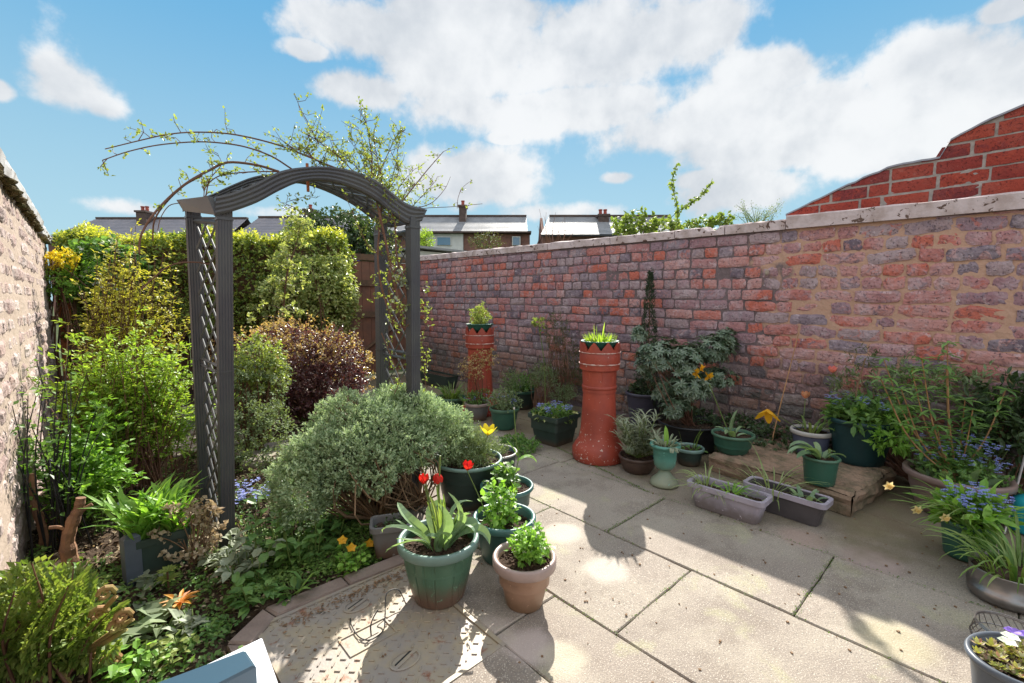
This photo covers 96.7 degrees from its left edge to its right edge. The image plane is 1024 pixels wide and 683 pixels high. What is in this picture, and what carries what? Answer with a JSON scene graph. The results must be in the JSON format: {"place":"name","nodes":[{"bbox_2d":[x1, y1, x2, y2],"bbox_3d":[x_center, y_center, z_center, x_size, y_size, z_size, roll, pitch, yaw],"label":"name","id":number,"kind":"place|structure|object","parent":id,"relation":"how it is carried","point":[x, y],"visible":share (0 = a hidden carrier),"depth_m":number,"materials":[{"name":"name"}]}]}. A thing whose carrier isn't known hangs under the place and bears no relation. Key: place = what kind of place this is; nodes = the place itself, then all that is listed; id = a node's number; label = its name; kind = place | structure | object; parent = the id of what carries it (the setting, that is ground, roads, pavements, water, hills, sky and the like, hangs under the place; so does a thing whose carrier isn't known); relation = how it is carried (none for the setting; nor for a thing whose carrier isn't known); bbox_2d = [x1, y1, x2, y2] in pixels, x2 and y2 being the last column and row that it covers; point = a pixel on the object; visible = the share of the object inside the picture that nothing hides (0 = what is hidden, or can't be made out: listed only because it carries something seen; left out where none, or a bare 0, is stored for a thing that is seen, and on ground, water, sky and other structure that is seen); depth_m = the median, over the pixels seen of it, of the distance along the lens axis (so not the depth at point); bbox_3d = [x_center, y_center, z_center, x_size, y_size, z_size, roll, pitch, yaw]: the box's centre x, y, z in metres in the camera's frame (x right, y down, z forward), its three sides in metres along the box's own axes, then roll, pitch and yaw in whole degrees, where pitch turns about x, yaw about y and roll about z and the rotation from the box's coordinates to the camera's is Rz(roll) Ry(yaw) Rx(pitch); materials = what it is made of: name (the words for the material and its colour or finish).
{"place":"outdoors","nodes":[
{"label":"outdoors","id":0,"kind":"place"},
{"bbox_2d":[48,206,250,315],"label":"terraced house","id":1,"kind":"structure","parent":0,"point":[121,225],"depth_m":35.09,"materials":[{"name":"stone"}]},
{"bbox_2d":[23,383,432,682],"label":"bed soil","id":2,"kind":"structure","parent":0,"point":[91,553],"depth_m":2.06,"materials":[{"name":"brown soil"}]},
{"bbox_2d":[0,148,59,615],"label":"brick wall","id":3,"kind":"structure","parent":2,"relation":"on","point":[26,322],"depth_m":2.32,"materials":[{"name":"brick"}]},
{"bbox_2d":[29,473,51,551],"bbox_3d":[-2.116,0.778,2.045,0.060,0.390,0.042,-5,7,-42],"label":"driftwood","id":4,"kind":"object","parent":2,"relation":"on","point":[33,503],"visible":0.62,"depth_m":2.03,"materials":[{"name":"brown wood"}]},
{"bbox_2d":[9,346,114,560],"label":"leggy shrub","id":5,"kind":"object","parent":2,"relation":"on","point":[60,494],"visible":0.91,"depth_m":2.04,"materials":[{"name":"green plant"}]},
{"bbox_2d":[0,553,134,682],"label":"fern","id":6,"kind":"object","parent":2,"relation":"on","point":[61,624],"visible":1,"depth_m":1.33,"materials":[{"name":"green plant"}]},
{"bbox_2d":[56,263,83,410],"bbox_3d":[-4.353,0.003,4.492,0.130,1.600,0.090,-5,7,-42],"label":"timber post","id":7,"kind":"object","parent":2,"relation":"on","point":[63,340],"visible":0.04,"depth_m":4.46,"materials":[{"name":"brown wood"}]},
{"bbox_2d":[48,496,92,567],"bbox_3d":[-1.893,0.828,1.964,0.143,0.307,0.060,-5,7,-42],"label":"driftwood","id":8,"kind":"object","parent":2,"relation":"on","point":[68,549],"visible":0.96,"depth_m":1.95,"materials":[{"name":"brown wood"}]},
{"bbox_2d":[44,245,121,420],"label":"flowering shrub","id":9,"kind":"object","parent":2,"relation":"on","point":[60,266],"visible":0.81,"depth_m":4.16,"materials":[{"name":"green plant"}]},
{"bbox_2d":[17,391,149,542],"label":"green bush","id":10,"kind":"object","parent":2,"relation":"on","point":[103,478],"visible":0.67,"depth_m":2.26,"materials":[{"name":"green plant"}]},
{"bbox_2d":[59,218,190,445],"bbox_3d":[-3.191,-0.109,3.798,1.023,1.851,0.767,-5,7,-42],"label":"yellow leaved shrub","id":11,"kind":"object","parent":2,"relation":"on","point":[125,316],"visible":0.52,"depth_m":3.76,"materials":[{"name":"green plant"}]},
{"bbox_2d":[119,533,142,590],"bbox_3d":[-1.530,0.881,1.833,0.040,0.220,0.055,3,6,30],"label":"edging post","id":12,"kind":"object","parent":2,"relation":"on","point":[131,562],"visible":0.68,"depth_m":1.82,"materials":[{"name":"stone"}]},
{"bbox_2d":[27,306,237,502],"bbox_3d":[-2.239,0.346,2.745,1.027,1.131,0.635,-5,7,-42],"label":"lime shrub","id":13,"kind":"object","parent":2,"relation":"on","point":[149,404],"visible":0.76,"depth_m":2.65,"materials":[{"name":"green plant"}]},
{"bbox_2d":[90,637,174,682],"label":"fresh seedling","id":14,"kind":"object","parent":2,"relation":"on","point":[140,657],"visible":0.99,"depth_m":1.41,"materials":[{"name":"green plant"}]},
{"bbox_2d":[109,569,165,611],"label":"silver leaved plant","id":15,"kind":"object","parent":2,"relation":"on","point":[143,579],"visible":0.59,"depth_m":1.79,"materials":[{"name":"green plant"}]},
{"bbox_2d":[77,470,205,573],"bbox_3d":[-1.521,0.785,1.927,0.452,0.395,0.408,-5,7,-42],"label":"planter","id":16,"kind":"object","parent":2,"relation":"on","point":[140,516],"visible":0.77,"depth_m":1.89,"materials":[{"name":"plant"}]},
{"bbox_2d":[102,594,184,650],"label":"broad leaved plant","id":17,"kind":"object","parent":2,"relation":"on","point":[151,610],"visible":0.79,"depth_m":1.58,"materials":[{"name":"green plant"}]},
{"bbox_2d":[46,539,246,682],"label":"ground cover","id":18,"kind":"object","parent":2,"relation":"on","point":[208,626],"visible":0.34,"depth_m":1.60,"materials":[{"name":"green plant"}]},
{"bbox_2d":[142,628,198,673],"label":"fresh seedling","id":19,"kind":"object","parent":2,"relation":"on","point":[176,640],"visible":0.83,"depth_m":1.49,"materials":[{"name":"green plant"}]},
{"bbox_2d":[161,608,209,638],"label":"lungwort","id":20,"kind":"object","parent":2,"relation":"on","point":[187,623],"visible":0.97,"depth_m":1.61,"materials":[{"name":"green plant"}]},
{"bbox_2d":[24,402,349,570],"bbox_3d":[-2.248,0.796,3.598,2.061,0.140,3.457,-5,7,-42],"label":"ground cover","id":21,"kind":"object","parent":2,"relation":"on","point":[43,549],"visible":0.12,"depth_m":2.68,"materials":[{"name":"green plant"}]},
{"bbox_2d":[146,495,228,567],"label":"dried flower stems","id":22,"kind":"object","parent":2,"relation":"on","point":[192,554],"visible":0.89,"depth_m":1.93,"materials":[{"name":"brown plant"}]},
{"bbox_2d":[52,304,339,394],"bbox_3d":[-3.809,0.009,5.944,3.119,1.277,0.069,-5,7,-42],"label":"board fence","id":23,"kind":"object","parent":2,"relation":"on","point":[183,362],"visible":0.03,"depth_m":5.70,"materials":[{"name":"brown wood"}]},
{"bbox_2d":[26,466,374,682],"bbox_3d":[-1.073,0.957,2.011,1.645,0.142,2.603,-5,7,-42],"label":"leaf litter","id":24,"kind":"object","parent":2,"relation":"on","point":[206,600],"visible":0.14,"depth_m":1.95,"materials":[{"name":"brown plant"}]},
{"bbox_2d":[50,220,359,341],"bbox_3d":[-3.445,-0.786,5.612,3.137,1.527,0.904,-5,7,-42],"label":"clipped hedge","id":25,"kind":"object","parent":2,"relation":"on","point":[251,251],"visible":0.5,"depth_m":5.35,"materials":[{"name":"green plant"}]},
{"bbox_2d":[158,638,277,682],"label":"storage box","id":26,"kind":"object","parent":2,"relation":"on","point":[250,663],"visible":1,"depth_m":0.63,"materials":[{"name":"white paint"}]},
{"bbox_2d":[197,527,263,569],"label":"leafy weed","id":27,"kind":"object","parent":2,"relation":"on","point":[207,559],"visible":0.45,"depth_m":1.96,"materials":[{"name":"green plant"}]},
{"bbox_2d":[165,403,299,469],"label":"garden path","id":28,"kind":"structure","parent":2,"relation":"on","point":[270,444],"depth_m":3.44,"materials":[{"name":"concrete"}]},
{"bbox_2d":[217,477,273,513],"bbox_3d":[-1.467,0.858,2.547,0.310,0.151,0.303,-5,7,-42],"label":"forget me not","id":29,"kind":"object","parent":2,"relation":"on","point":[241,493],"visible":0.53,"depth_m":2.51,"materials":[{"name":"blue plant"}]},
{"bbox_2d":[209,530,285,584],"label":"leafy weed","id":30,"kind":"object","parent":2,"relation":"on","point":[225,571],"visible":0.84,"depth_m":1.90,"materials":[{"name":"green plant"}]},
{"bbox_2d":[223,552,278,619],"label":"leafy weed","id":31,"kind":"object","parent":2,"relation":"on","point":[239,581],"visible":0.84,"depth_m":1.75,"materials":[{"name":"green plant"}]},
{"bbox_2d":[209,339,298,475],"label":"leaved shrub","id":32,"kind":"object","parent":2,"relation":"on","point":[253,442],"visible":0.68,"depth_m":3.24,"materials":[{"name":"green plant"}]},
{"bbox_2d":[111,486,397,662],"bbox_3d":[-1.151,0.917,2.427,1.289,0.134,1.783,-2,5,-18],"label":"ground cover","id":33,"kind":"object","parent":2,"relation":"on","point":[280,573],"visible":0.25,"depth_m":1.96,"materials":[{"name":"green plant"}]},
{"bbox_2d":[234,331,290,437],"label":"fresh bush","id":34,"kind":"object","parent":2,"relation":"on","point":[258,339],"visible":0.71,"depth_m":3.42,"materials":[{"name":"green plant"}]},
{"bbox_2d":[243,497,296,557],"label":"leafy weed","id":35,"kind":"object","parent":2,"relation":"on","point":[253,536],"visible":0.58,"depth_m":2.04,"materials":[{"name":"green plant"}]},
{"bbox_2d":[247,208,314,329],"bbox_3d":[-2.391,-0.346,4.825,0.458,2.138,0.681,1,5,16],"label":"tree","id":36,"kind":"object","parent":2,"relation":"on","point":[284,259],"visible":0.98,"depth_m":4.82,"materials":[{"name":"green plant"}]},
{"bbox_2d":[263,570,319,605],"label":"rosette plant","id":37,"kind":"object","parent":2,"relation":"on","point":[295,582],"visible":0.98,"depth_m":1.77,"materials":[{"name":"green plant"}]},
{"bbox_2d":[208,310,375,428],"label":"purple shrub","id":38,"kind":"object","parent":2,"relation":"on","point":[312,377],"visible":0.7,"depth_m":4.18,"materials":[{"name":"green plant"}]},
{"bbox_2d":[265,508,336,568],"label":"leafy weed","id":39,"kind":"object","parent":2,"relation":"on","point":[297,546],"visible":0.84,"depth_m":1.96,"materials":[{"name":"green plant"}]},
{"bbox_2d":[177,163,426,554],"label":"garden arch","id":40,"kind":"structure","parent":2,"relation":"on","point":[222,205],"depth_m":2.25,"materials":[{"name":"grey wood"}]},
{"bbox_2d":[97,92,476,393],"bbox_3d":[-0.913,-0.356,2.412,1.853,1.852,0.515,-5,7,-42],"label":"climbing rose","id":41,"kind":"object","parent":40,"relation":"attached to","point":[335,154],"visible":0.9,"depth_m":2.40,"materials":[{"name":"green plant"}]},
{"bbox_2d":[243,243,364,379],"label":"variegated shrub","id":42,"kind":"object","parent":2,"relation":"on","point":[314,287],"visible":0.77,"depth_m":5.79,"materials":[{"name":"green plant"}]},
{"bbox_2d":[297,511,351,545],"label":"leafy weed","id":43,"kind":"object","parent":2,"relation":"on","point":[335,524],"visible":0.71,"depth_m":2.17,"materials":[{"name":"green plant"}]},
{"bbox_2d":[327,535,372,577],"bbox_3d":[-0.698,0.906,1.965,0.179,0.151,0.196,-1,5,-9],"label":"primrose","id":44,"kind":"object","parent":2,"relation":"on","point":[352,563],"visible":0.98,"depth_m":1.95,"materials":[{"name":"green plant"}]},
{"bbox_2d":[258,380,475,532],"bbox_3d":[-0.766,0.579,2.460,1.099,0.725,0.817,-5,7,-42],"label":"silver shrub","id":45,"kind":"object","parent":2,"relation":"on","point":[367,451],"visible":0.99,"depth_m":2.25,"materials":[{"name":"green plant"}]},
{"bbox_2d":[369,512,409,558],"bbox_3d":[-0.553,0.875,2.093,0.187,0.187,0.145,-1,5,-14],"label":"plant pot","id":46,"kind":"object","parent":2,"relation":"on","point":[385,540],"visible":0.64,"depth_m":2.04,"materials":[{"name":"grey plastic"}]},
{"bbox_2d":[51,306,404,391],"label":"ground","id":47,"kind":"structure","parent":0,"point":[57,330],"depth_m":11.34,"materials":[{"name":"brown soil"}]},
{"bbox_2d":[278,202,398,355],"bbox_3d":[-4.077,-1.494,11.002,2.954,3.741,2.010,-5,7,-42],"label":"dark tree","id":48,"kind":"object","parent":47,"relation":"on","point":[358,245],"visible":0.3,"depth_m":10.80,"materials":[{"name":"green plant"}]},
{"bbox_2d":[610,163,737,235],"bbox_3d":[1.964,-0.458,5.161,1.756,2.714,1.115,-5,7,-42],"label":"bright tree","id":49,"kind":"object","parent":47,"relation":"on","point":[625,227],"visible":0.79,"depth_m":4.76,"materials":[{"name":"green plant"}]},
{"bbox_2d":[420,191,1023,496],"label":"brick wall","id":50,"kind":"structure","parent":47,"relation":"on","point":[896,282],"depth_m":3.49,"materials":[{"name":"brick"}]},
{"bbox_2d":[786,104,1023,215],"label":"red brick gable","id":51,"kind":"structure","parent":47,"relation":"on","point":[985,157],"depth_m":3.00,"materials":[{"name":"brick"}]},
{"bbox_2d":[239,204,373,251],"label":"terraced house","id":52,"kind":"structure","parent":0,"point":[268,225],"depth_m":35.00,"materials":[{"name":"stone"}]},
{"bbox_2d":[387,200,530,250],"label":"terraced house","id":53,"kind":"structure","parent":0,"point":[455,232],"depth_m":32.81,"materials":[{"name":"stone"}]},
{"bbox_2d":[0,0,1023,299],"label":"sky","id":54,"kind":"structure","parent":0,"point":[562,107],"materials":[{"name":"blue"}]},
{"bbox_2d":[537,209,674,243],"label":"terraced house","id":55,"kind":"structure","parent":0,"point":[583,227],"depth_m":31.58,"materials":[{"name":"stone"}]},
{"bbox_2d":[276,371,1023,682],"bbox_3d":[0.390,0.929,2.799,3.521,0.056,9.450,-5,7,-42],"label":"patio","id":56,"kind":"structure","parent":0,"point":[872,608],"depth_m":1.80,"materials":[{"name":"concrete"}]},
{"bbox_2d":[227,554,403,653],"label":"kerb","id":57,"kind":"structure","parent":56,"relation":"on","point":[254,628],"depth_m":1.74,"materials":[{"name":"stone"}]},
{"bbox_2d":[340,253,405,382],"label":"garden gate","id":58,"kind":"structure","parent":56,"relation":"on","point":[366,289],"depth_m":6.88,"materials":[{"name":"brown wood"}]},
{"bbox_2d":[258,564,505,682],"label":"manhole cover","id":59,"kind":"object","parent":56,"relation":"on","point":[410,646],"visible":0.94,"depth_m":1.55,"materials":[{"name":"metal"}]},
{"bbox_2d":[382,451,490,609],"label":"potted tulips","id":60,"kind":"object","parent":59,"relation":"on","point":[435,550],"visible":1,"depth_m":1.71,"materials":[{"name":"plastic"}]},
{"bbox_2d":[420,370,458,388],"bbox_3d":[-1.001,0.518,6.210,0.200,0.170,0.700,-5,7,-42],"label":"trough","id":61,"kind":"object","parent":56,"relation":"on","point":[434,378],"visible":0.9,"depth_m":6.10,"materials":[{"name":"plastic"}]},
{"bbox_2d":[434,381,466,408],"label":"potted plant","id":62,"kind":"object","parent":56,"relation":"on","point":[454,398],"visible":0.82,"depth_m":4.77,"materials":[{"name":"green plant"}]},
{"bbox_2d":[434,418,501,511],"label":"potted shrub","id":63,"kind":"object","parent":56,"relation":"on","point":[457,483],"visible":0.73,"depth_m":2.50,"materials":[{"name":"green plastic"}]},
{"bbox_2d":[459,388,491,420],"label":"potted plant","id":64,"kind":"object","parent":56,"relation":"on","point":[480,411],"visible":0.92,"depth_m":4.38,"materials":[{"name":"green plant"}]},
{"bbox_2d":[458,345,498,404],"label":"reddish shrub","id":65,"kind":"object","parent":56,"relation":"on","point":[482,365],"visible":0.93,"depth_m":4.41,"materials":[{"name":"brown plant"}]},
{"bbox_2d":[462,327,497,416],"bbox_3d":[-0.328,0.294,4.674,0.381,0.888,0.381,-5,7,-42],"label":"chimney pot","id":66,"kind":"object","parent":56,"relation":"on","point":[474,340],"visible":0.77,"depth_m":4.56,"materials":[{"name":"ceramic"}]},
{"bbox_2d":[466,301,492,332],"bbox_3d":[-0.326,-0.256,4.628,0.291,0.322,0.283,-5,7,-42],"label":"bowl planter","id":67,"kind":"object","parent":66,"relation":"on","point":[480,324],"visible":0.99,"depth_m":4.58,"materials":[{"name":"plant"}]},
{"bbox_2d":[463,460,535,565],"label":"potted plant","id":68,"kind":"object","parent":56,"relation":"on","point":[502,517],"visible":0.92,"depth_m":2.00,"materials":[{"name":"green plant"}]},
{"bbox_2d":[487,384,523,429],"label":"potted plant","id":69,"kind":"object","parent":56,"relation":"on","point":[502,414],"visible":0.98,"depth_m":4.07,"materials":[{"name":"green plant"}]},
{"bbox_2d":[480,407,535,506],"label":"potted lily","id":70,"kind":"object","parent":56,"relation":"on","point":[525,487],"visible":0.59,"depth_m":2.39,"materials":[{"name":"plant"}]},
{"bbox_2d":[496,371,536,409],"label":"potted plant","id":71,"kind":"object","parent":56,"relation":"on","point":[526,389],"visible":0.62,"depth_m":4.84,"materials":[{"name":"green plant"}]},
{"bbox_2d":[498,432,542,457],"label":"strap plant","id":72,"kind":"object","parent":56,"relation":"on","point":[532,444],"visible":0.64,"depth_m":3.49,"materials":[{"name":"green plant"}]},
{"bbox_2d":[492,520,556,613],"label":"potted herb","id":73,"kind":"object","parent":56,"relation":"on","point":[524,564],"visible":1,"depth_m":1.68,"materials":[{"name":"ceramic"}]},
{"bbox_2d":[499,361,579,410],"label":"feathery shrub","id":74,"kind":"object","parent":56,"relation":"on","point":[539,399],"visible":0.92,"depth_m":4.58,"materials":[{"name":"green plant"}]},
{"bbox_2d":[528,400,580,446],"bbox_3d":[0.347,0.660,3.747,0.378,0.323,0.403,5,7,44],"label":"square planter","id":75,"kind":"object","parent":56,"relation":"on","point":[553,424],"visible":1,"depth_m":3.65,"materials":[{"name":"plastic"}]},
{"bbox_2d":[530,307,581,404],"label":"feathery shrub","id":76,"kind":"object","parent":56,"relation":"on","point":[573,373],"visible":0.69,"depth_m":4.77,"materials":[{"name":"green plant"}]},
{"bbox_2d":[572,340,623,465],"bbox_3d":[0.636,0.426,3.331,0.379,0.863,0.379,-5,7,-42],"label":"chimney pot","id":77,"kind":"object","parent":56,"relation":"on","point":[595,444],"visible":0.95,"depth_m":3.22,"materials":[{"name":"red ceramic"}]},
{"bbox_2d":[581,323,619,350],"bbox_3d":[0.636,-0.039,3.295,0.277,0.216,0.299,0,5,3],"label":"bowl planter","id":78,"kind":"object","parent":77,"relation":"in","point":[600,341],"visible":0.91,"depth_m":3.22,"materials":[{"name":"plant"}]},
{"bbox_2d":[606,408,662,474],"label":"potted plant","id":79,"kind":"object","parent":56,"relation":"on","point":[636,457],"visible":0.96,"depth_m":3.04,"materials":[{"name":"green plant"}]},
{"bbox_2d":[625,378,659,427],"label":"potted plant","id":80,"kind":"object","parent":56,"relation":"on","point":[643,402],"visible":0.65,"depth_m":4.12,"materials":[{"name":"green plant"}]},
{"bbox_2d":[633,269,671,407],"bbox_3d":[1.265,0.056,4.107,0.287,1.462,0.376,-2,5,-19],"label":"conifer","id":81,"kind":"object","parent":56,"relation":"on","point":[649,281],"visible":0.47,"depth_m":4.11,"materials":[{"name":"green plant"}]},
{"bbox_2d":[643,426,683,489],"bbox_3d":[0.958,0.716,2.861,0.246,0.368,0.263,-5,7,-42],"label":"urn planter","id":82,"kind":"object","parent":56,"relation":"on","point":[666,448],"visible":1,"depth_m":2.82,"materials":[{"name":"ceramic"}]},
{"bbox_2d":[630,324,741,453],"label":"potted rhododendron","id":83,"kind":"object","parent":56,"relation":"on","point":[682,392],"visible":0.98,"depth_m":3.48,"materials":[{"name":"green plant"}]},
{"bbox_2d":[677,429,707,466],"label":"potted plant","id":84,"kind":"object","parent":56,"relation":"on","point":[689,454],"visible":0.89,"depth_m":3.18,"materials":[{"name":"green plant"}]},
{"bbox_2d":[416,447,999,682],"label":"joint moss","id":85,"kind":"object","parent":56,"relation":"on","point":[639,511],"visible":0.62,"depth_m":2.02,"materials":[{"name":"green plant"}]},
{"bbox_2d":[672,461,772,523],"bbox_3d":[1.140,0.822,2.528,0.454,0.216,0.521,-2,5,-22],"label":"trough planter","id":86,"kind":"object","parent":56,"relation":"on","point":[727,498],"visible":1,"depth_m":2.46,"materials":[{"name":"plastic"}]},
{"bbox_2d":[660,406,832,453],"bbox_3d":[1.755,0.719,3.501,0.521,0.352,1.337,-5,7,-42],"label":"ivy patch","id":87,"kind":"object","parent":56,"relation":"on","point":[751,425],"visible":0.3,"depth_m":3.45,"materials":[{"name":"green plant"}]},
{"bbox_2d":[712,441,842,525],"bbox_3d":[1.456,0.783,2.523,0.658,0.294,0.649,-3,6,-28],"label":"trough planter","id":88,"kind":"object","parent":56,"relation":"on","point":[797,503],"visible":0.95,"depth_m":2.42,"materials":[{"name":"plastic"}]},
{"bbox_2d":[708,438,896,516],"bbox_3d":[1.852,0.827,2.954,0.687,0.130,0.854,-4,6,-35],"label":"stone slab","id":89,"kind":"object","parent":56,"relation":"on","point":[865,483],"depth_m":2.77,"materials":[{"name":"wood"}]},
{"bbox_2d":[709,384,755,455],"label":"potted tulips","id":90,"kind":"object","parent":89,"relation":"on","point":[730,440],"visible":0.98,"depth_m":3.06,"materials":[{"name":"plastic"}]},
{"bbox_2d":[755,391,834,452],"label":"potted tulips","id":91,"kind":"object","parent":89,"relation":"on","point":[810,434],"visible":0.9,"depth_m":3.02,"materials":[{"name":"ceramic"}]},
{"bbox_2d":[787,440,845,486],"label":"potted tulips","id":92,"kind":"object","parent":89,"relation":"on","point":[820,466],"visible":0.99,"depth_m":2.55,"materials":[{"name":"plastic"}]},
{"bbox_2d":[819,342,922,467],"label":"potted shrub","id":93,"kind":"object","parent":89,"relation":"on","point":[863,435],"visible":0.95,"depth_m":2.82,"materials":[{"name":"green plant"}]},
{"bbox_2d":[825,347,1015,479],"bbox_3d":[2.483,0.461,2.857,0.913,0.884,0.322,4,7,39],"label":"airy shrub","id":94,"kind":"object","parent":56,"relation":"on","point":[893,374],"visible":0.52,"depth_m":2.83,"materials":[{"name":"green plant"}]},
{"bbox_2d":[869,341,1023,513],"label":"potted plant","id":95,"kind":"object","parent":56,"relation":"on","point":[956,466],"visible":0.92,"depth_m":2.42,"materials":[{"name":"green plant"}]},
{"bbox_2d":[882,475,1023,562],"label":"potted daffodils","id":96,"kind":"object","parent":56,"relation":"on","point":[986,504],"visible":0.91,"depth_m":2.00,"materials":[{"name":"plant"}]},
{"bbox_2d":[921,511,1023,613],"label":"metal tub","id":97,"kind":"object","parent":56,"relation":"on","point":[994,575],"visible":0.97,"depth_m":1.79,"materials":[{"name":"metal"}]},
{"bbox_2d":[947,366,1023,503],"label":"dark shrub","id":98,"kind":"object","parent":56,"relation":"on","point":[1014,422],"visible":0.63,"depth_m":2.54,"materials":[{"name":"green plant"}]},
{"bbox_2d":[964,626,1023,682],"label":"potted succulents","id":99,"kind":"object","parent":56,"relation":"on","point":[995,656],"visible":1,"depth_m":1.29,"materials":[{"name":"grey plastic"}]},
{"bbox_2d":[969,610,1023,633],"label":"wire basket","id":100,"kind":"object","parent":56,"relation":"on","point":[975,619],"visible":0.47,"depth_m":1.54,"materials":[{"name":"metal"}]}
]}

